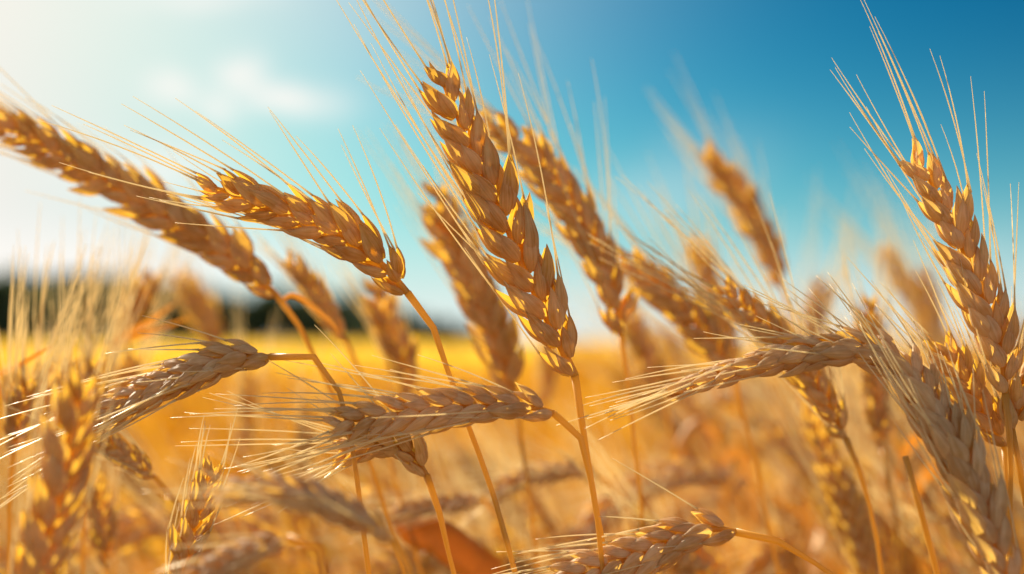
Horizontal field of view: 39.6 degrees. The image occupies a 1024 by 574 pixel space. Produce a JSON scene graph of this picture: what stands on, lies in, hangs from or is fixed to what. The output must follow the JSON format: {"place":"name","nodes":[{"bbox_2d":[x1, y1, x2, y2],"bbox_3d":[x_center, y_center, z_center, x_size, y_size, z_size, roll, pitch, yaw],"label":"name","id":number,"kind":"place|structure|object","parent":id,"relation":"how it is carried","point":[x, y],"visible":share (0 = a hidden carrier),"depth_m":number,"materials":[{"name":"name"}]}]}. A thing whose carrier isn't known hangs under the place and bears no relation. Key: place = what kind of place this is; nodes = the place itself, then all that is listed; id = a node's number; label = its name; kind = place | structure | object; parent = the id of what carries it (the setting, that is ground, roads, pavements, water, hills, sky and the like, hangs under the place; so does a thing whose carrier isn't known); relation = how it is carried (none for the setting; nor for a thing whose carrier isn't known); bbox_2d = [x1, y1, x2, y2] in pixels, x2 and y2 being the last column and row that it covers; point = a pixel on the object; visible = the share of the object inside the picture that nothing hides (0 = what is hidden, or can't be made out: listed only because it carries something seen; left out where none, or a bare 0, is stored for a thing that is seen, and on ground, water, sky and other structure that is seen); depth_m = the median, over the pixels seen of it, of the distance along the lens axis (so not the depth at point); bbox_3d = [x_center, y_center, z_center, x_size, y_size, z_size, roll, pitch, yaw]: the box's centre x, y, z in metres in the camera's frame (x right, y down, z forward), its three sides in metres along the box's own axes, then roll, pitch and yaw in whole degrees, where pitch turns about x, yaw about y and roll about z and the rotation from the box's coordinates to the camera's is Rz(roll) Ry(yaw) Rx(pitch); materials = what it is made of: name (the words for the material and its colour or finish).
{"place":"outdoors","nodes":[
{"label":"outdoors","id":0,"kind":"place"},
{"bbox_2d":[0,455,318,573],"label":"wheat stalk","id":1,"kind":"object","parent":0,"point":[133,533],"visible":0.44,"depth_m":0.67,"materials":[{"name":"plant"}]},
{"bbox_2d":[0,425,928,573],"bbox_3d":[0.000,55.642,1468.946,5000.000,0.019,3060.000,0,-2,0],"label":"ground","id":2,"kind":"structure","parent":0,"point":[331,555],"depth_m":6.81,"materials":[{"name":"soil"}]},
{"bbox_2d":[0,422,75,573],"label":"wheat stalk","id":3,"kind":"object","parent":2,"relation":"on","point":[16,503],"visible":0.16,"depth_m":0.82,"materials":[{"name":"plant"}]},
{"bbox_2d":[0,243,87,573],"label":"wheat stalk","id":4,"kind":"object","parent":2,"relation":"on","point":[15,423],"visible":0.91,"depth_m":0.52,"materials":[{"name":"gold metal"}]},
{"bbox_2d":[0,453,122,573],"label":"wheat stalk","id":5,"kind":"object","parent":2,"relation":"on","point":[75,554],"visible":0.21,"depth_m":0.81,"materials":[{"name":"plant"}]},
{"bbox_2d":[10,202,113,473],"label":"wheat stalk","id":6,"kind":"object","parent":2,"relation":"on","point":[60,372],"visible":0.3,"depth_m":0.56,"materials":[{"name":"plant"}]},
{"bbox_2d":[9,251,127,573],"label":"wheat stalk","id":7,"kind":"object","parent":2,"relation":"on","point":[56,495],"visible":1,"depth_m":0.35,"materials":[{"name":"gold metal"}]},
{"bbox_2d":[32,215,134,572],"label":"wheat stalk","id":8,"kind":"object","parent":2,"relation":"on","point":[75,361],"visible":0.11,"depth_m":0.60,"materials":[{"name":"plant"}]},
{"bbox_2d":[16,376,170,547],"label":"wheat stalk","id":9,"kind":"object","parent":2,"relation":"on","point":[131,478],"visible":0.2,"depth_m":0.94,"materials":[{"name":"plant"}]},
{"bbox_2d":[85,458,120,573],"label":"wheat stalk","id":10,"kind":"object","parent":2,"relation":"on","point":[101,513],"visible":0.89,"depth_m":0.58,"materials":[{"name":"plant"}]},
{"bbox_2d":[8,381,197,565],"bbox_3d":[-0.112,0.481,0.489,0.129,0.896,0.016,0,-2,-7],"label":"wheat stalk","id":11,"kind":"object","parent":2,"relation":"on","point":[118,450],"visible":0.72,"depth_m":0.50,"materials":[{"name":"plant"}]},
{"bbox_2d":[61,208,154,573],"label":"wheat stalk","id":12,"kind":"object","parent":2,"relation":"on","point":[89,368],"visible":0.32,"depth_m":0.56,"materials":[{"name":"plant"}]},
{"bbox_2d":[99,229,182,573],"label":"wheat stalk","id":13,"kind":"object","parent":2,"relation":"on","point":[147,303],"visible":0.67,"depth_m":0.72,"materials":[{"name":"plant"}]},
{"bbox_2d":[93,206,193,573],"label":"wheat stalk","id":14,"kind":"object","parent":2,"relation":"on","point":[132,360],"visible":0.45,"depth_m":0.64,"materials":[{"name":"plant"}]},
{"bbox_2d":[91,395,254,573],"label":"wheat stalk","id":15,"kind":"object","parent":2,"relation":"on","point":[167,509],"visible":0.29,"depth_m":0.64,"materials":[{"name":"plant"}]},
{"bbox_2d":[0,315,370,573],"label":"wheat stalk","id":16,"kind":"object","parent":2,"relation":"on","point":[212,363],"visible":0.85,"depth_m":0.43,"materials":[{"name":"plant"}]},
{"bbox_2d":[143,237,235,475],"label":"wheat stalk","id":17,"kind":"object","parent":2,"relation":"on","point":[198,303],"visible":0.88,"depth_m":0.95,"materials":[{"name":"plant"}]},
{"bbox_2d":[165,405,239,573],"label":"wheat stalk","id":18,"kind":"object","parent":2,"relation":"on","point":[198,521],"visible":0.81,"depth_m":0.42,"materials":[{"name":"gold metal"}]},
{"bbox_2d":[0,68,405,573],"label":"wheat stalk","id":19,"kind":"object","parent":2,"relation":"on","point":[233,256],"visible":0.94,"depth_m":0.53,"materials":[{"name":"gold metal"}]},
{"bbox_2d":[0,264,475,341],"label":"distant wood","id":20,"kind":"object","parent":2,"relation":"on","point":[258,316],"visible":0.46,"depth_m":220.55,"materials":[{"name":"green plant"}]},
{"bbox_2d":[153,532,325,573],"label":"wheat stalk","id":21,"kind":"object","parent":2,"relation":"on","point":[241,555],"visible":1,"depth_m":0.34,"materials":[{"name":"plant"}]},
{"bbox_2d":[140,504,346,573],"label":"wheat stalk","id":22,"kind":"object","parent":2,"relation":"on","point":[267,515],"visible":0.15,"depth_m":0.95,"materials":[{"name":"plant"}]},
{"bbox_2d":[228,277,286,544],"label":"wheat stalk","id":23,"kind":"object","parent":2,"relation":"on","point":[243,383],"visible":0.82,"depth_m":0.78,"materials":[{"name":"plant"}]},
{"bbox_2d":[213,306,330,573],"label":"wheat stalk","id":24,"kind":"object","parent":2,"relation":"on","point":[290,519],"visible":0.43,"depth_m":0.76,"materials":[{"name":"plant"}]},
{"bbox_2d":[38,96,517,573],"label":"wheat stalk","id":25,"kind":"object","parent":2,"relation":"on","point":[343,231],"visible":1,"depth_m":0.43,"materials":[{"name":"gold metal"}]},
{"bbox_2d":[142,443,413,573],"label":"wheat stalk","id":26,"kind":"object","parent":2,"relation":"on","point":[291,492],"visible":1,"depth_m":0.34,"materials":[{"name":"plant"}]},
{"bbox_2d":[283,321,339,573],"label":"wheat stalk","id":27,"kind":"object","parent":2,"relation":"on","point":[308,429],"visible":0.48,"depth_m":0.74,"materials":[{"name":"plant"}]},
{"bbox_2d":[181,325,455,573],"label":"wheat stalk","id":28,"kind":"object","parent":2,"relation":"on","point":[410,457],"visible":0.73,"depth_m":0.45,"materials":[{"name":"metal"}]},
{"bbox_2d":[254,467,386,573],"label":"wheat stalk","id":29,"kind":"object","parent":2,"relation":"on","point":[356,565],"visible":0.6,"depth_m":0.83,"materials":[{"name":"plant"}]},
{"bbox_2d":[253,226,422,573],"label":"wheat stalk","id":30,"kind":"object","parent":2,"relation":"on","point":[312,288],"visible":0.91,"depth_m":0.60,"materials":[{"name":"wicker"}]},
{"bbox_2d":[245,385,466,532],"bbox_3d":[0.017,0.490,0.701,0.257,0.894,0.156,2,-3,-48],"label":"wheat stalk","id":31,"kind":"object","parent":2,"relation":"on","point":[385,482],"visible":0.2,"depth_m":0.68,"materials":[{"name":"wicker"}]},
{"bbox_2d":[314,195,429,573],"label":"wheat stalk","id":32,"kind":"object","parent":2,"relation":"on","point":[395,343],"visible":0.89,"depth_m":0.66,"materials":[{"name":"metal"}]},
{"bbox_2d":[171,355,604,573],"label":"wheat stalk","id":33,"kind":"object","parent":2,"relation":"on","point":[412,413],"visible":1,"depth_m":0.43,"materials":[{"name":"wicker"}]},
{"bbox_2d":[311,491,506,573],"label":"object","id":34,"kind":"object","parent":2,"relation":"on","point":[470,555],"visible":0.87,"depth_m":0.60,"materials":[{"name":"plant"}]},
{"bbox_2d":[330,356,494,543],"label":"wheat stalk","id":35,"kind":"object","parent":2,"relation":"on","point":[431,470],"visible":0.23,"depth_m":0.80,"materials":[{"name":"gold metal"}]},
{"bbox_2d":[299,488,543,573],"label":"wheat stalk","id":36,"kind":"object","parent":2,"relation":"on","point":[390,555],"visible":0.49,"depth_m":0.66,"materials":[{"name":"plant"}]},
{"bbox_2d":[355,81,539,573],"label":"wheat stalk","id":37,"kind":"object","parent":2,"relation":"on","point":[495,333],"visible":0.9,"depth_m":0.58,"materials":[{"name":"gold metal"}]},
{"bbox_2d":[391,374,538,558],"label":"wheat stalk","id":38,"kind":"object","parent":2,"relation":"on","point":[478,468],"visible":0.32,"depth_m":0.88,"materials":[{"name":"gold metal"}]},
{"bbox_2d":[336,0,604,545],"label":"wheat stalk","id":39,"kind":"object","parent":2,"relation":"on","point":[487,184],"visible":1,"depth_m":0.43,"materials":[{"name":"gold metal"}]},
{"bbox_2d":[434,365,544,573],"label":"wheat stalk","id":40,"kind":"object","parent":2,"relation":"on","point":[494,528],"visible":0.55,"depth_m":0.67,"materials":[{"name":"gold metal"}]},
{"bbox_2d":[442,434,556,573],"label":"wheat stalk","id":41,"kind":"object","parent":2,"relation":"on","point":[516,546],"visible":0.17,"depth_m":0.72,"materials":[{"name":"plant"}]},
{"bbox_2d":[357,0,643,527],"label":"wheat stalk","id":42,"kind":"object","parent":2,"relation":"on","point":[572,206],"visible":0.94,"depth_m":0.54,"materials":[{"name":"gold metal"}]},
{"bbox_2d":[435,369,565,545],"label":"wheat stalk","id":43,"kind":"object","parent":2,"relation":"on","point":[539,505],"visible":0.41,"depth_m":0.72,"materials":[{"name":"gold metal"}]},
{"bbox_2d":[0,340,1023,453],"bbox_3d":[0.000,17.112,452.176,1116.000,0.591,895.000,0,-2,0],"label":"wheat canopy","id":44,"kind":"object","parent":2,"relation":"on","point":[363,351],"visible":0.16,"depth_m":16.50,"materials":[{"name":"plant"}]},
{"bbox_2d":[430,428,594,573],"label":"wheat stalk","id":45,"kind":"object","parent":2,"relation":"on","point":[544,533],"visible":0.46,"depth_m":0.70,"materials":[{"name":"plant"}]},
{"bbox_2d":[412,429,635,555],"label":"wheat stalk","id":46,"kind":"object","parent":2,"relation":"on","point":[507,485],"visible":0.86,"depth_m":0.62,"materials":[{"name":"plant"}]},
{"bbox_2d":[468,378,581,538],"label":"wheat stalk","id":47,"kind":"object","parent":2,"relation":"on","point":[558,498],"visible":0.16,"depth_m":0.98,"materials":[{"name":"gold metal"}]},
{"bbox_2d":[459,424,597,548],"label":"wheat stalk","id":48,"kind":"object","parent":2,"relation":"on","point":[568,519],"visible":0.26,"depth_m":0.84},
{"bbox_2d":[535,251,576,569],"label":"wheat stalk","id":49,"kind":"object","parent":2,"relation":"on","point":[546,373],"visible":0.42,"depth_m":0.80,"materials":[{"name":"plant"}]},
{"bbox_2d":[535,369,668,523],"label":"wheat stalk","id":50,"kind":"object","parent":2,"relation":"on","point":[614,472],"visible":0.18,"depth_m":0.74,"materials":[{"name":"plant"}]},
{"bbox_2d":[558,377,652,544],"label":"wheat stalk","id":51,"kind":"object","parent":2,"relation":"on","point":[621,529],"visible":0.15,"depth_m":0.72,"materials":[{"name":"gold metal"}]},
{"bbox_2d":[531,388,696,573],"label":"wheat stalk","id":52,"kind":"object","parent":2,"relation":"on","point":[636,515],"visible":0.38,"depth_m":0.60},
{"bbox_2d":[516,480,725,573],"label":"wheat stalk","id":53,"kind":"object","parent":2,"relation":"on","point":[703,559],"visible":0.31,"depth_m":0.60,"materials":[{"name":"plant"}]},
{"bbox_2d":[586,235,681,517],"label":"wheat stalk","id":54,"kind":"object","parent":2,"relation":"on","point":[642,347],"visible":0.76,"depth_m":0.72,"materials":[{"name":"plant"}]},
{"bbox_2d":[444,449,838,573],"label":"wheat stalk","id":55,"kind":"object","parent":2,"relation":"on","point":[687,472],"visible":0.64,"depth_m":0.70,"materials":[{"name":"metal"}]},
{"bbox_2d":[617,394,666,507],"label":"wheat stalk","id":56,"kind":"object","parent":2,"relation":"on","point":[645,428],"visible":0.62,"depth_m":2.20,"materials":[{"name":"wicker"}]},
{"bbox_2d":[592,381,692,573],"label":"wheat stalk","id":57,"kind":"object","parent":2,"relation":"on","point":[624,491],"visible":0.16,"depth_m":0.61,"materials":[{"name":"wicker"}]},
{"bbox_2d":[571,282,729,573],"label":"wheat stalk","id":58,"kind":"object","parent":2,"relation":"on","point":[677,429],"visible":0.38,"depth_m":1.03,"materials":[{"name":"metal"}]},
{"bbox_2d":[534,148,780,573],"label":"wheat stalk","id":59,"kind":"object","parent":2,"relation":"on","point":[671,308],"visible":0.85,"depth_m":0.58,"materials":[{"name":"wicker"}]},
{"bbox_2d":[573,320,743,559],"bbox_3d":[0.168,0.482,1.056,0.257,0.939,0.156,1,-2,-29],"label":"wheat stalk","id":60,"kind":"object","parent":2,"relation":"on","point":[613,378],"visible":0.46,"depth_m":1.05,"materials":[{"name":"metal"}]},
{"bbox_2d":[568,274,752,539],"bbox_3d":[0.190,0.460,0.812,0.340,0.965,0.043,-1,-2,20],"label":"wheat stalk","id":61,"kind":"object","parent":2,"relation":"on","point":[689,411],"visible":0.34,"depth_m":0.86,"materials":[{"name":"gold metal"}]},
{"bbox_2d":[493,458,834,573],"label":"wheat stalk","id":62,"kind":"object","parent":2,"relation":"on","point":[673,540],"visible":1,"depth_m":0.43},
{"bbox_2d":[588,282,755,541],"bbox_3d":[0.268,0.469,1.373,0.399,0.989,0.050,-1,-2,17],"label":"wheat stalk","id":63,"kind":"object","parent":2,"relation":"on","point":[667,340],"visible":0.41,"depth_m":1.42,"materials":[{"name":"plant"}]},
{"bbox_2d":[644,151,746,566],"bbox_3d":[0.110,0.432,0.726,0.088,1.011,0.019,1,-2,-14],"label":"wheat stalk","id":64,"kind":"object","parent":2,"relation":"on","point":[706,275],"visible":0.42,"depth_m":0.74,"materials":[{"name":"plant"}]},
{"bbox_2d":[673,385,757,573],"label":"broken straw","id":65,"kind":"object","parent":2,"relation":"on","point":[692,427],"visible":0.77,"depth_m":0.80,"materials":[{"name":"orange plant"}]},
{"bbox_2d":[673,337,758,570],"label":"wheat stalk","id":66,"kind":"object","parent":2,"relation":"on","point":[724,436],"visible":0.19,"depth_m":1.08,"materials":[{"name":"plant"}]},
{"bbox_2d":[614,385,825,573],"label":"wheat stalk","id":67,"kind":"object","parent":2,"relation":"on","point":[725,400],"visible":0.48,"depth_m":1.07,"materials":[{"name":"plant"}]},
{"bbox_2d":[644,58,808,573],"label":"wheat stalk","id":68,"kind":"object","parent":2,"relation":"on","point":[730,185],"visible":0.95,"depth_m":0.74,"materials":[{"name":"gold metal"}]},
{"bbox_2d":[586,176,883,573],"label":"wheat stalk","id":69,"kind":"object","parent":2,"relation":"on","point":[817,389],"visible":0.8,"depth_m":0.50,"materials":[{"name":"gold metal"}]},
{"bbox_2d":[657,494,852,570],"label":"wheat stalk","id":70,"kind":"object","parent":2,"relation":"on","point":[784,516],"visible":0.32,"depth_m":0.99,"materials":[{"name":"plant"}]},
{"bbox_2d":[712,433,817,573],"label":"wheat stalk","id":71,"kind":"object","parent":2,"relation":"on","point":[794,567],"visible":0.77,"depth_m":0.74,"materials":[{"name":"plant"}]},
{"bbox_2d":[739,378,803,511],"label":"wheat stalk","id":72,"kind":"object","parent":2,"relation":"on","point":[763,408],"visible":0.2,"depth_m":1.05,"materials":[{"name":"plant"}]},
{"bbox_2d":[742,259,803,540],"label":"wheat stalk","id":73,"kind":"object","parent":2,"relation":"on","point":[790,487],"visible":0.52,"depth_m":1.01,"materials":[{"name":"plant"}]},
{"bbox_2d":[711,528,841,573],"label":"wheat stalk","id":74,"kind":"object","parent":2,"relation":"on","point":[760,556],"visible":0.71,"depth_m":0.74,"materials":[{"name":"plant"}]},
{"bbox_2d":[661,336,899,573],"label":"wheat stalk","id":75,"kind":"object","parent":2,"relation":"on","point":[782,444],"visible":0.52,"depth_m":0.72,"materials":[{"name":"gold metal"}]},
{"bbox_2d":[556,273,1021,573],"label":"wheat stalk","id":76,"kind":"object","parent":2,"relation":"on","point":[943,427],"visible":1,"depth_m":0.42,"materials":[{"name":"plant"}]},
{"bbox_2d":[605,486,980,573],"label":"wheat stalk","id":77,"kind":"object","parent":2,"relation":"on","point":[709,494],"visible":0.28,"depth_m":0.95,"materials":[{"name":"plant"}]},
{"bbox_2d":[706,378,888,573],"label":"wheat stalk","id":78,"kind":"object","parent":2,"relation":"on","point":[817,506],"visible":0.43,"depth_m":0.71,"materials":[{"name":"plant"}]},
{"bbox_2d":[741,224,878,573],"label":"wheat stalk","id":79,"kind":"object","parent":2,"relation":"on","point":[851,525],"visible":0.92,"depth_m":0.62,"materials":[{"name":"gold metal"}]},
{"bbox_2d":[717,237,907,544],"bbox_3d":[0.313,0.457,0.914,0.394,0.978,0.050,0,-2,-10],"label":"wheat stalk","id":80,"kind":"object","parent":2,"relation":"on","point":[849,403],"visible":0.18,"depth_m":0.91,"materials":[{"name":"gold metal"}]},
{"bbox_2d":[792,175,865,573],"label":"wheat stalk","id":81,"kind":"object","parent":2,"relation":"on","point":[822,293],"visible":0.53,"depth_m":0.82,"materials":[{"name":"plant"}]},
{"bbox_2d":[823,257,860,482],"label":"wheat stalk","id":82,"kind":"object","parent":2,"relation":"on","point":[842,453],"visible":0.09,"depth_m":0.80,"materials":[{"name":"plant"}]},
{"bbox_2d":[807,307,920,573],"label":"wheat stalk","id":83,"kind":"object","parent":2,"relation":"on","point":[906,558],"visible":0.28,"depth_m":0.74,"materials":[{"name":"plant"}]},
{"bbox_2d":[804,143,934,352],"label":"wheat stalk","id":84,"kind":"object","parent":2,"relation":"on","point":[900,285],"visible":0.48,"depth_m":0.95,"materials":[{"name":"plant"}]},
{"bbox_2d":[839,214,903,573],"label":"wheat stalk","id":85,"kind":"object","parent":2,"relation":"on","point":[875,394],"visible":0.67,"depth_m":0.60,"materials":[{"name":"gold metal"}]},
{"bbox_2d":[732,427,1023,573],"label":"wheat stalk","id":86,"kind":"object","parent":2,"relation":"on","point":[918,450],"visible":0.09,"depth_m":0.83,"materials":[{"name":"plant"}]},
{"bbox_2d":[798,424,977,573],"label":"wheat stalk","id":87,"kind":"object","parent":2,"relation":"on","point":[916,549],"visible":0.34,"depth_m":0.66,"materials":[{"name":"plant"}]},
{"bbox_2d":[820,365,975,573],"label":"wheat stalk","id":88,"kind":"object","parent":2,"relation":"on","point":[925,495],"visible":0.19,"depth_m":0.77,"materials":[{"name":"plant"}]},
{"bbox_2d":[823,425,973,573],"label":"wheat stalk","id":89,"kind":"object","parent":2,"relation":"on","point":[946,564],"visible":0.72,"depth_m":0.61,"materials":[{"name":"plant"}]},
{"bbox_2d":[871,174,954,386],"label":"wheat stalk","id":90,"kind":"object","parent":2,"relation":"on","point":[926,323],"visible":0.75,"depth_m":0.85,"materials":[{"name":"plant"}]},
{"bbox_2d":[812,409,1020,573],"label":"wheat stalk","id":91,"kind":"object","parent":2,"relation":"on","point":[933,513],"visible":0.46,"depth_m":0.65,"materials":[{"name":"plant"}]},
{"bbox_2d":[877,425,960,573],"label":"broken straw","id":92,"kind":"object","parent":2,"relation":"on","point":[888,528],"visible":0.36,"depth_m":0.68,"materials":[{"name":"orange plant"}]},
{"bbox_2d":[902,456,940,573],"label":"broken straw","id":93,"kind":"object","parent":2,"relation":"on","point":[922,516],"visible":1,"depth_m":0.47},
{"bbox_2d":[870,212,973,573],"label":"wheat stalk","id":94,"kind":"object","parent":2,"relation":"on","point":[932,458],"visible":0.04,"depth_m":0.72,"materials":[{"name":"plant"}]},
{"bbox_2d":[830,0,1023,558],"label":"wheat stalk","id":95,"kind":"object","parent":2,"relation":"on","point":[973,276],"visible":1,"depth_m":0.43,"materials":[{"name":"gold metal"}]},
{"bbox_2d":[847,240,1007,558],"bbox_3d":[0.133,0.456,0.436,0.042,0.941,0.030,-2,-3,36],"label":"wheat stalk","id":96,"kind":"object","parent":2,"relation":"on","point":[967,365],"visible":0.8,"depth_m":0.45,"materials":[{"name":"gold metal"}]},
{"bbox_2d":[999,290,1023,506],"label":"wheat stalk","id":97,"kind":"object","parent":2,"relation":"on","point":[1016,392],"visible":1,"depth_m":0.44,"materials":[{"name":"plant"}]},
{"bbox_2d":[0,327,1023,573],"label":"wheat field","id":98,"kind":"structure","parent":0,"point":[218,433],"depth_m":3.54,"materials":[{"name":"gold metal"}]},
{"bbox_2d":[0,0,1023,339],"label":"sky","id":99,"kind":"structure","parent":0,"point":[767,64],"materials":[{"name":"blue"}]},
{"bbox_2d":[656,407,771,446],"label":"wheat stalk","id":100,"kind":"object","parent":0,"point":[739,419],"visible":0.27,"depth_m":1.54,"materials":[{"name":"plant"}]},
{"bbox_2d":[690,405,912,519],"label":"wheat stalk","id":101,"kind":"object","parent":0,"point":[744,444],"visible":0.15,"depth_m":1.08,"materials":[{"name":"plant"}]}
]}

